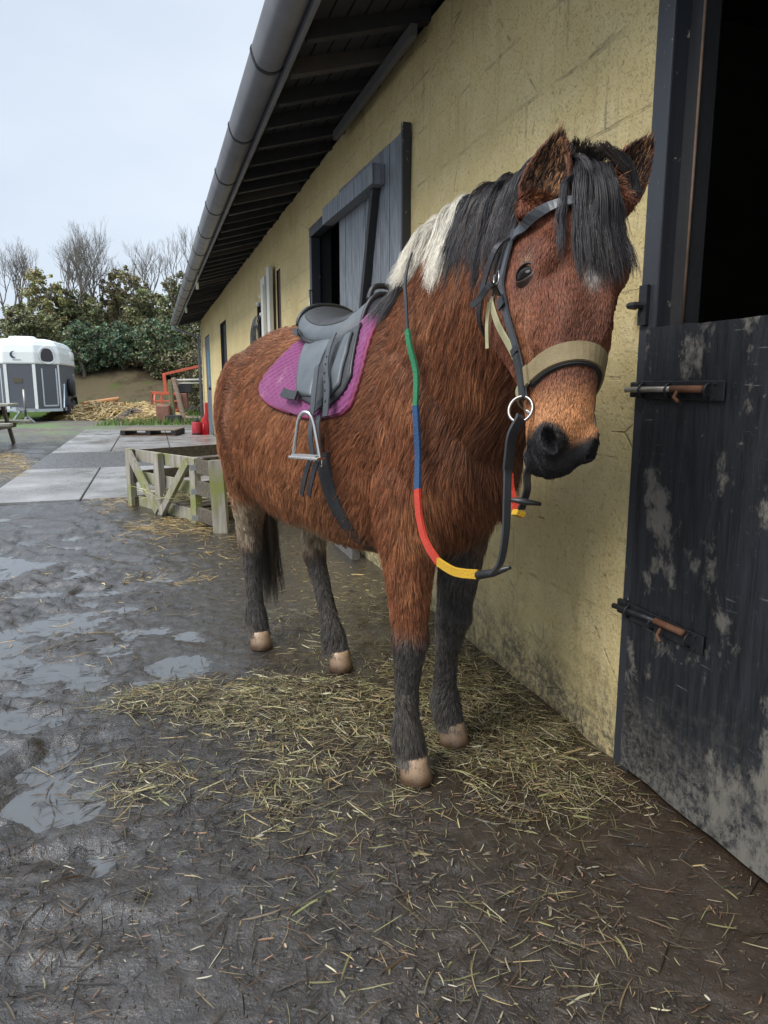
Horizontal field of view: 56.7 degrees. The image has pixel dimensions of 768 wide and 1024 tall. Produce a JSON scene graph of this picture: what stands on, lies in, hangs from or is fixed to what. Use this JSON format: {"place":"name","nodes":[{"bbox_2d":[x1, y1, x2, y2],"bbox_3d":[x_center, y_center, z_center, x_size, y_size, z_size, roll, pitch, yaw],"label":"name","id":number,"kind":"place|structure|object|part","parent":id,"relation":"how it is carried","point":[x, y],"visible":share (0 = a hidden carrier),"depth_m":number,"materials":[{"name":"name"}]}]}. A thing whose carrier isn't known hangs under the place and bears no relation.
{"place":"outdoors","nodes":[
{"label":"outdoors","id":0,"kind":"place"},
{"bbox_2d":[9,337,203,417],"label":"bank","id":1,"kind":"structure","parent":0,"point":[131,383],"depth_m":27.68,"materials":[{"name":"brown soil"}]},
{"bbox_2d":[0,323,21,338],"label":"shrub","id":2,"kind":"object","parent":1,"relation":"on","point":[13,332],"visible":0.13,"depth_m":29.07,"materials":[{"name":"green plant"}]},
{"bbox_2d":[0,247,28,321],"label":"bare tree","id":3,"kind":"object","parent":1,"relation":"on","point":[18,280],"visible":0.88,"depth_m":34.71,"materials":[{"name":"brown plant"}]},
{"bbox_2d":[0,235,42,318],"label":"bare tree","id":4,"kind":"object","parent":1,"relation":"on","point":[24,272],"visible":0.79,"depth_m":34.73,"materials":[{"name":"brown plant"}]},
{"bbox_2d":[0,300,65,343],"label":"shrub","id":5,"kind":"object","parent":1,"relation":"on","point":[29,324],"visible":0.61,"depth_m":29.81,"materials":[{"name":"green plant"}]},
{"bbox_2d":[18,266,69,340],"bbox_3d":[-15.184,-9.048,31.849,2.207,3.797,1.511,0,10,0],"label":"shrub","id":6,"kind":"object","parent":1,"relation":"on","point":[39,278],"visible":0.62,"depth_m":31.58,"materials":[{"name":"green plant"}]},
{"bbox_2d":[40,286,107,341],"bbox_3d":[-14.448,-8.998,32.988,3.126,2.940,2.500,0,10,0],"label":"shrub","id":7,"kind":"object","parent":1,"relation":"on","point":[72,307],"visible":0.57,"depth_m":32.54,"materials":[{"name":"green plant"}]},
{"bbox_2d":[49,219,116,335],"bbox_3d":[-13.931,-10.573,33.176,2.932,6.152,3.797,-8,13,-39],"label":"bare tree","id":8,"kind":"object","parent":1,"relation":"on","point":[75,263],"visible":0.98,"depth_m":32.56,"materials":[{"name":"brown plant"}]},
{"bbox_2d":[59,319,110,376],"bbox_3d":[-11.975,-6.465,28.274,2.236,2.322,1.523,0,10,0],"label":"holly bush","id":9,"kind":"object","parent":1,"relation":"on","point":[83,345],"visible":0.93,"depth_m":28.06,"materials":[{"name":"green plant"}]},
{"bbox_2d":[66,253,119,337],"bbox_3d":[-13.791,-10.239,33.806,2.610,4.565,2.167,3,11,17],"label":"bare tree","id":10,"kind":"object","parent":1,"relation":"on","point":[100,274],"visible":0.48,"depth_m":33.74,"materials":[{"name":"brown plant"}]},
{"bbox_2d":[74,351,116,365],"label":"bramble","id":11,"kind":"object","parent":1,"relation":"on","point":[97,360],"visible":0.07,"depth_m":29.04,"materials":[{"name":"green plant"}]},
{"bbox_2d":[64,303,136,336],"bbox_3d":[-14.165,-9.752,35.766,4.614,2.179,3.327,0,10,0],"label":"shrub","id":12,"kind":"object","parent":1,"relation":"on","point":[106,311],"visible":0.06,"depth_m":35.34,"materials":[{"name":"green plant"}]},
{"bbox_2d":[91,320,151,368],"bbox_3d":[-10.544,-6.733,28.784,2.583,2.059,1.820,0,10,0],"label":"holly bush","id":13,"kind":"object","parent":1,"relation":"on","point":[114,344],"visible":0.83,"depth_m":28.32,"materials":[{"name":"green plant"}]},
{"bbox_2d":[95,265,150,333],"bbox_3d":[-12.249,-9.925,33.757,2.722,3.548,1.804,0,10,0],"label":"shrub","id":14,"kind":"object","parent":1,"relation":"on","point":[119,300],"visible":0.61,"depth_m":33.45,"materials":[{"name":"green plant"}]},
{"bbox_2d":[107,258,138,333],"bbox_3d":[-13.684,-11.540,38.722,2.557,4.466,1.857,6,12,28],"label":"bare tree","id":15,"kind":"object","parent":1,"relation":"on","point":[133,272],"visible":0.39,"depth_m":38.25,"materials":[{"name":"brown plant"}]},
{"bbox_2d":[107,348,153,366],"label":"bramble","id":16,"kind":"object","parent":1,"relation":"on","point":[136,362],"visible":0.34,"depth_m":28.65,"materials":[{"name":"green plant"}]},
{"bbox_2d":[122,239,165,312],"bbox_3d":[-11.463,-10.816,34.770,1.996,4.881,2.339,0,10,0],"label":"bare tree","id":17,"kind":"object","parent":1,"relation":"on","point":[142,270],"visible":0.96,"depth_m":34.58,"materials":[{"name":"brown plant"}]},
{"bbox_2d":[122,287,174,342],"bbox_3d":[-10.478,-8.664,31.942,2.545,2.782,1.813,0,10,0],"label":"shrub","id":18,"kind":"object","parent":1,"relation":"on","point":[145,300],"visible":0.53,"depth_m":31.61,"materials":[{"name":"green plant"}]},
{"bbox_2d":[130,314,189,378],"bbox_3d":[-8.870,-6.521,28.283,2.380,2.632,1.635,0,10,0],"label":"holly bush","id":19,"kind":"object","parent":1,"relation":"on","point":[165,337],"visible":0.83,"depth_m":28.02,"materials":[{"name":"green plant"}]},
{"bbox_2d":[156,270,184,342],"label":"shrub","id":20,"kind":"object","parent":1,"relation":"on","point":[172,290],"visible":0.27,"depth_m":32.53,"materials":[{"name":"green plant"}]},
{"bbox_2d":[143,345,201,379],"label":"bramble","id":21,"kind":"object","parent":1,"relation":"on","point":[168,361],"visible":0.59,"depth_m":28.00,"materials":[{"name":"green plant"}]},
{"bbox_2d":[148,226,196,288],"bbox_3d":[-9.433,-11.005,34.404,4.046,5.333,2.319,6,12,32],"label":"bare tree","id":22,"kind":"object","parent":1,"relation":"on","point":[184,237],"visible":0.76,"depth_m":34.42,"materials":[{"name":"brown plant"}]},
{"bbox_2d":[167,321,200,350],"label":"shrub","id":23,"kind":"object","parent":1,"relation":"on","point":[193,326],"visible":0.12,"depth_m":30.75,"materials":[{"name":"green plant"}]},
{"bbox_2d":[0,0,264,335],"label":"sky","id":24,"kind":"structure","parent":0,"point":[118,112],"materials":[{"name":"white"}]},
{"bbox_2d":[0,415,767,1023],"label":"ground","id":25,"kind":"structure","parent":0,"point":[152,649],"depth_m":1.67,"materials":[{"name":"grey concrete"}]},
{"bbox_2d":[0,403,31,443],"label":"picnic table","id":26,"kind":"object","parent":25,"relation":"on","point":[7,424],"visible":0.99,"depth_m":12.95,"materials":[{"name":"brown wood"}]},
{"bbox_2d":[0,336,77,421],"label":"horse trailer","id":27,"kind":"object","parent":25,"relation":"on","point":[37,375],"visible":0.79,"depth_m":20.64,"materials":[{"name":"metal"}]},
{"bbox_3d":[-9.870,-4.587,20.796,0.050,0.398,0.414,6,12,30],"label":"window","id":28,"kind":"part","parent":27,"relation":"part of","materials":[{"name":"grey glass"}]},
{"bbox_2d":[0,480,91,505],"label":"concrete slab","id":29,"kind":"structure","parent":25,"relation":"on","point":[32,492],"depth_m":7.26,"materials":[{"name":"grey concrete"}]},
{"bbox_2d":[8,467,99,482],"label":"concrete slab","id":30,"kind":"structure","parent":25,"relation":"on","point":[57,475],"depth_m":8.61,"materials":[{"name":"grey concrete"}]},
{"bbox_2d":[52,444,113,452],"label":"concrete slab","id":31,"kind":"structure","parent":25,"relation":"on","point":[85,448],"depth_m":12.21,"materials":[{"name":"grey concrete"}]},
{"bbox_2d":[63,438,117,445],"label":"concrete slab","id":32,"kind":"structure","parent":25,"relation":"on","point":[90,441],"depth_m":13.65,"materials":[{"name":"grey concrete"}]},
{"bbox_2d":[73,433,120,438],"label":"concrete slab","id":33,"kind":"structure","parent":25,"relation":"on","point":[105,435],"depth_m":15.24,"materials":[{"name":"grey concrete"}]},
{"bbox_2d":[80,429,121,433],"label":"concrete slab","id":34,"kind":"structure","parent":25,"relation":"on","point":[100,431],"depth_m":16.51,"materials":[{"name":"grey concrete"}]},
{"bbox_2d":[0,362,203,425],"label":"grass","id":35,"kind":"structure","parent":25,"relation":"on","point":[124,422],"depth_m":19.41,"materials":[{"name":"green plant"}]},
{"bbox_2d":[36,400,189,420],"bbox_3d":[-8.697,-3.342,23.228,4.972,0.648,3.774,0,10,0],"label":"straw heap","id":36,"kind":"object","parent":25,"relation":"on","point":[95,410],"visible":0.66,"depth_m":22.19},
{"bbox_2d":[80,397,118,404],"bbox_3d":[-10.034,-3.948,25.435,0.200,0.309,3.542,0,10,0],"label":"timber pole","id":37,"kind":"object","parent":36,"relation":"on","point":[113,399],"visible":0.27,"depth_m":25.66,"materials":[{"name":"orange wood"}]},
{"bbox_2d":[0,514,232,877],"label":"puddle","id":38,"kind":"object","parent":25,"relation":"on","point":[19,809],"depth_m":2.76,"materials":[{"name":"grey liquid"}]},
{"bbox_2d":[82,479,154,500],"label":"concrete slab","id":39,"kind":"structure","parent":25,"relation":"on","point":[106,489],"depth_m":7.46,"materials":[{"name":"grey concrete"}]},
{"bbox_2d":[27,451,217,469],"bbox_3d":[-3.651,-0.795,10.752,2.830,0.060,2.400,-3,11,-17],"label":"asphalt strip","id":40,"kind":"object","parent":25,"relation":"on","point":[83,460],"visible":0.31,"depth_m":10.31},
{"bbox_2d":[110,408,141,420],"bbox_3d":[-7.504,-2.938,21.490,1.453,0.478,1.381,0,10,0],"label":"muck heap","id":41,"kind":"object","parent":25,"relation":"on","point":[127,413],"visible":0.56,"depth_m":21.22,"materials":[{"name":"plant"}]},
{"bbox_2d":[94,466,171,479],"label":"concrete slab","id":42,"kind":"structure","parent":25,"relation":"on","point":[107,473],"depth_m":8.90,"materials":[{"name":"grey concrete"}]},
{"bbox_2d":[112,443,168,450],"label":"concrete slab","id":43,"kind":"structure","parent":25,"relation":"on","point":[119,447],"depth_m":12.59,"materials":[{"name":"grey concrete"}]},
{"bbox_2d":[116,437,167,443],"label":"concrete slab","id":44,"kind":"structure","parent":25,"relation":"on","point":[135,440],"depth_m":13.92,"materials":[{"name":"grey concrete"}]},
{"bbox_2d":[119,433,165,437],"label":"concrete slab","id":45,"kind":"structure","parent":25,"relation":"on","point":[121,436],"depth_m":14.94,"materials":[{"name":"grey concrete"}]},
{"bbox_2d":[120,427,184,435],"bbox_3d":[-5.030,-1.751,15.510,1.158,0.138,0.910,-1,10,-3],"label":"pallet","id":46,"kind":"object","parent":45,"relation":"on","point":[154,431],"visible":0.99,"depth_m":15.26,"materials":[{"name":"brown wood"}]},
{"bbox_2d":[118,409,178,421],"bbox_3d":[-6.974,-2.889,21.434,2.290,0.454,1.785,0,10,0],"label":"straw heap","id":47,"kind":"object","parent":25,"relation":"on","point":[150,413],"visible":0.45,"depth_m":21.02,"materials":[{"name":"beige plant"}]},
{"bbox_2d":[149,364,201,410],"bbox_3d":[-6.762,-3.997,23.452,1.804,1.758,0.660,-2,10,-8],"label":"farm implement","id":48,"kind":"object","parent":25,"relation":"on","point":[185,390],"visible":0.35,"depth_m":23.27,"materials":[{"name":"orange paint"}]},
{"bbox_2d":[166,428,191,431],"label":"concrete slab","id":49,"kind":"structure","parent":25,"relation":"on","point":[188,429],"depth_m":16.87,"materials":[{"name":"grey concrete"}]},
{"bbox_2d":[125,444,233,532],"bbox_3d":[-1.386,-0.273,6.177,1.145,0.560,1.709,-9,14,-42],"label":"wooden fence","id":50,"kind":"object","parent":25,"relation":"on","point":[183,461],"visible":0.61,"depth_m":5.91,"materials":[{"name":"brown wood"}]},
{"bbox_2d":[132,478,228,501],"bbox_3d":[-1.645,-0.203,6.385,1.268,0.165,1.362,7,12,35],"label":"hay in crate","id":51,"kind":"object","parent":50,"relation":"on","point":[180,495],"visible":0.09,"depth_m":6.03,"materials":[{"name":"plant"}]},
{"bbox_2d":[156,377,202,422],"bbox_3d":[-5.553,-3.104,19.871,1.652,1.287,0.450,0,10,0],"label":"post rail","id":52,"kind":"object","parent":25,"relation":"on","point":[164,411],"visible":0.69,"depth_m":19.83,"materials":[{"name":"wood"}]},
{"bbox_2d":[163,389,203,413],"bbox_3d":[-6.541,-4.022,25.514,3.376,1.262,2.386,0,10,0],"label":"brushwood","id":53,"kind":"object","parent":25,"relation":"on","point":[197,407],"visible":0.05,"depth_m":25.08,"materials":[{"name":"plant"}]},
{"bbox_2d":[0,427,377,707],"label":"straw","id":54,"kind":"object","parent":25,"relation":"on","point":[149,527],"visible":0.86,"depth_m":5.33,"materials":[{"name":"beige plant"}]},
{"bbox_2d":[175,343,203,407],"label":"bramble","id":55,"kind":"object","parent":25,"relation":"on","point":[194,373],"visible":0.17,"depth_m":24.37,"materials":[{"name":"green plant"}]},
{"bbox_2d":[167,432,213,436],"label":"concrete slab","id":56,"kind":"structure","parent":25,"relation":"on","point":[186,433],"depth_m":15.29,"materials":[{"name":"grey concrete"}]},
{"bbox_2d":[190,418,201,434],"bbox_3d":[-4.043,-1.852,15.492,0.409,0.378,0.238,0,10,0],"label":"fire bucket","id":57,"kind":"object","parent":56,"relation":"on","point":[196,426],"visible":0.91,"depth_m":15.42,"materials":[{"name":"red paint"}]},
{"bbox_2d":[201,403,209,434],"bbox_3d":[-3.907,-2.028,15.497,0.168,0.702,0.154,0,10,0],"label":"extinguisher stand","id":58,"kind":"object","parent":56,"relation":"on","point":[204,425],"visible":0.96,"depth_m":15.47,"materials":[{"name":"red paint"}]},
{"bbox_2d":[167,436,216,442],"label":"concrete slab","id":59,"kind":"structure","parent":25,"relation":"on","point":[175,439],"depth_m":14.13,"materials":[{"name":"grey concrete"}]},
{"bbox_2d":[169,442,216,446],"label":"concrete slab","id":60,"kind":"structure","parent":25,"relation":"on","point":[179,444],"depth_m":13.21,"materials":[{"name":"grey concrete"}]},
{"bbox_2d":[184,476,208,480],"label":"concrete slab","id":61,"kind":"structure","parent":25,"relation":"on","point":[205,477],"depth_m":8.30,"materials":[{"name":"grey concrete"}]},
{"bbox_2d":[335,544,359,559],"bbox_3d":[-0.411,0.135,5.189,0.055,0.113,1.529,-3,11,-18],"label":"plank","id":62,"kind":"object","parent":25,"relation":"on","point":[352,554],"visible":0.06,"depth_m":4.49,"materials":[{"name":"grey wood"}]},
{"bbox_2d":[0,518,767,1023],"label":"wet stalks","id":63,"kind":"object","parent":25,"relation":"on","point":[186,800],"visible":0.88,"depth_m":1.62,"materials":[{"name":"plant"}]},
{"bbox_2d":[1,575,767,1023],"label":"hay","id":64,"kind":"object","parent":25,"relation":"on","point":[521,729],"visible":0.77,"depth_m":2.15,"materials":[{"name":"plant"}]},
{"bbox_2d":[4,713,767,1023],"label":"leaf bits","id":65,"kind":"object","parent":25,"relation":"on","point":[341,991],"visible":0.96,"depth_m":1.53,"materials":[{"name":"plant"}]},
{"bbox_2d":[213,120,655,788],"bbox_3d":[0.018,-0.080,2.214,0.568,1.561,2.027,-6,12,-30],"label":"horse","id":66,"kind":"object","parent":25,"relation":"on","point":[567,272],"visible":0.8,"depth_m":1.81},
{"bbox_2d":[258,311,379,419],"bbox_3d":[-0.055,-0.501,2.287,0.536,0.383,0.608,-7,12,-33],"label":"saddle pad","id":67,"kind":"object","parent":66,"relation":"on","point":[279,375],"visible":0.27,"depth_m":2.20,"materials":[{"name":"purple fabric"}]},
{"bbox_2d":[280,283,390,460],"bbox_3d":[-0.054,-0.462,2.293,0.728,0.511,0.544,-7,12,-33],"label":"saddle","id":68,"kind":"object","parent":67,"relation":"on","point":[328,334],"visible":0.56,"depth_m":2.14,"materials":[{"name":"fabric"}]},
{"bbox_2d":[300,415,377,552],"bbox_3d":[0.042,-0.086,2.215,0.638,0.442,0.105,-7,12,-33],"label":"girth","id":69,"kind":"object","parent":66,"relation":"attached to","point":[323,467],"visible":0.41,"depth_m":2.06,"materials":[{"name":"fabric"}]},
{"bbox_2d":[403,251,540,579],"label":"reins","id":70,"kind":"object","parent":66,"relation":"attached to","point":[514,503],"visible":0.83,"depth_m":1.49,"materials":[{"name":"fabric"}]},
{"bbox_2d":[469,195,615,424],"bbox_3d":[0.325,-0.417,1.384,0.323,0.530,0.277,-7,12,-34],"label":"bridle","id":71,"kind":"object","parent":66,"relation":"attached to","point":[530,218],"visible":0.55,"depth_m":1.33,"materials":[{"name":"leather"}]},
{"bbox_2d":[485,246,607,409],"bbox_3d":[0.298,-0.405,1.323,0.151,0.450,0.291,-5,11,-27],"label":"head collar","id":72,"kind":"object","parent":66,"relation":"attached to","point":[544,363],"visible":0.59,"depth_m":1.24,"materials":[{"name":"khaki nylon webbing"}]},
{"bbox_2d":[170,0,767,882],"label":"stable block","id":73,"kind":"structure","parent":25,"relation":"on","point":[620,612],"depth_m":2.23,"materials":[{"name":"yellow paint"}]},
{"bbox_2d":[205,336,212,432],"bbox_3d":[-3.990,-2.899,16.217,0.110,2.140,1.300,-3,11,-17],"label":"grey door","id":74,"kind":"structure","parent":73,"relation":"in","point":[207,342],"depth_m":16.21,"materials":[{"name":"blue paint"}]},
{"bbox_2d":[223,324,226,362],"bbox_3d":[-2.743,-2.257,12.652,0.050,2.140,1.080,-3,11,-17],"label":"stable door","id":75,"kind":"structure","parent":73,"relation":"in","point":[224,326],"depth_m":12.77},
{"bbox_2d":[250,315,259,343],"bbox_3d":[-1.466,-1.857,8.087,0.042,0.725,0.735,-3,11,-18],"label":"hanging tack","id":76,"kind":"object","parent":73,"relation":"hanging from","point":[254,325],"visible":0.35,"depth_m":8.03,"materials":[{"name":"black leather"}]},
{"bbox_2d":[309,237,320,304],"bbox_3d":[-0.533,-1.459,5.566,0.070,1.300,0.070,-3,11,-17],"label":"window frame","id":77,"kind":"structure","parent":73,"relation":"in","point":[314,242],"depth_m":5.46,"materials":[{"name":"black paint"}]},
{"bbox_2d":[309,216,330,237],"bbox_3d":[-0.252,-1.983,4.580,0.070,0.070,1.915,-3,11,-17],"label":"window frame","id":78,"kind":"structure","parent":73,"relation":"in","point":[317,229],"depth_m":5.24,"materials":[{"name":"black paint"}]},
{"bbox_2d":[322,121,410,311],"bbox_3d":[-0.133,-1.184,4.068,0.111,1.540,1.283,-3,11,-19],"label":"top door","id":79,"kind":"structure","parent":73,"relation":"in","point":[372,211],"depth_m":3.76,"materials":[{"name":"black paint"}]},
{"bbox_2d":[611,315,767,882],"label":"lower door","id":80,"kind":"structure","parent":73,"relation":"in","point":[695,715],"depth_m":1.67,"materials":[{"name":"black paint"}]}
]}

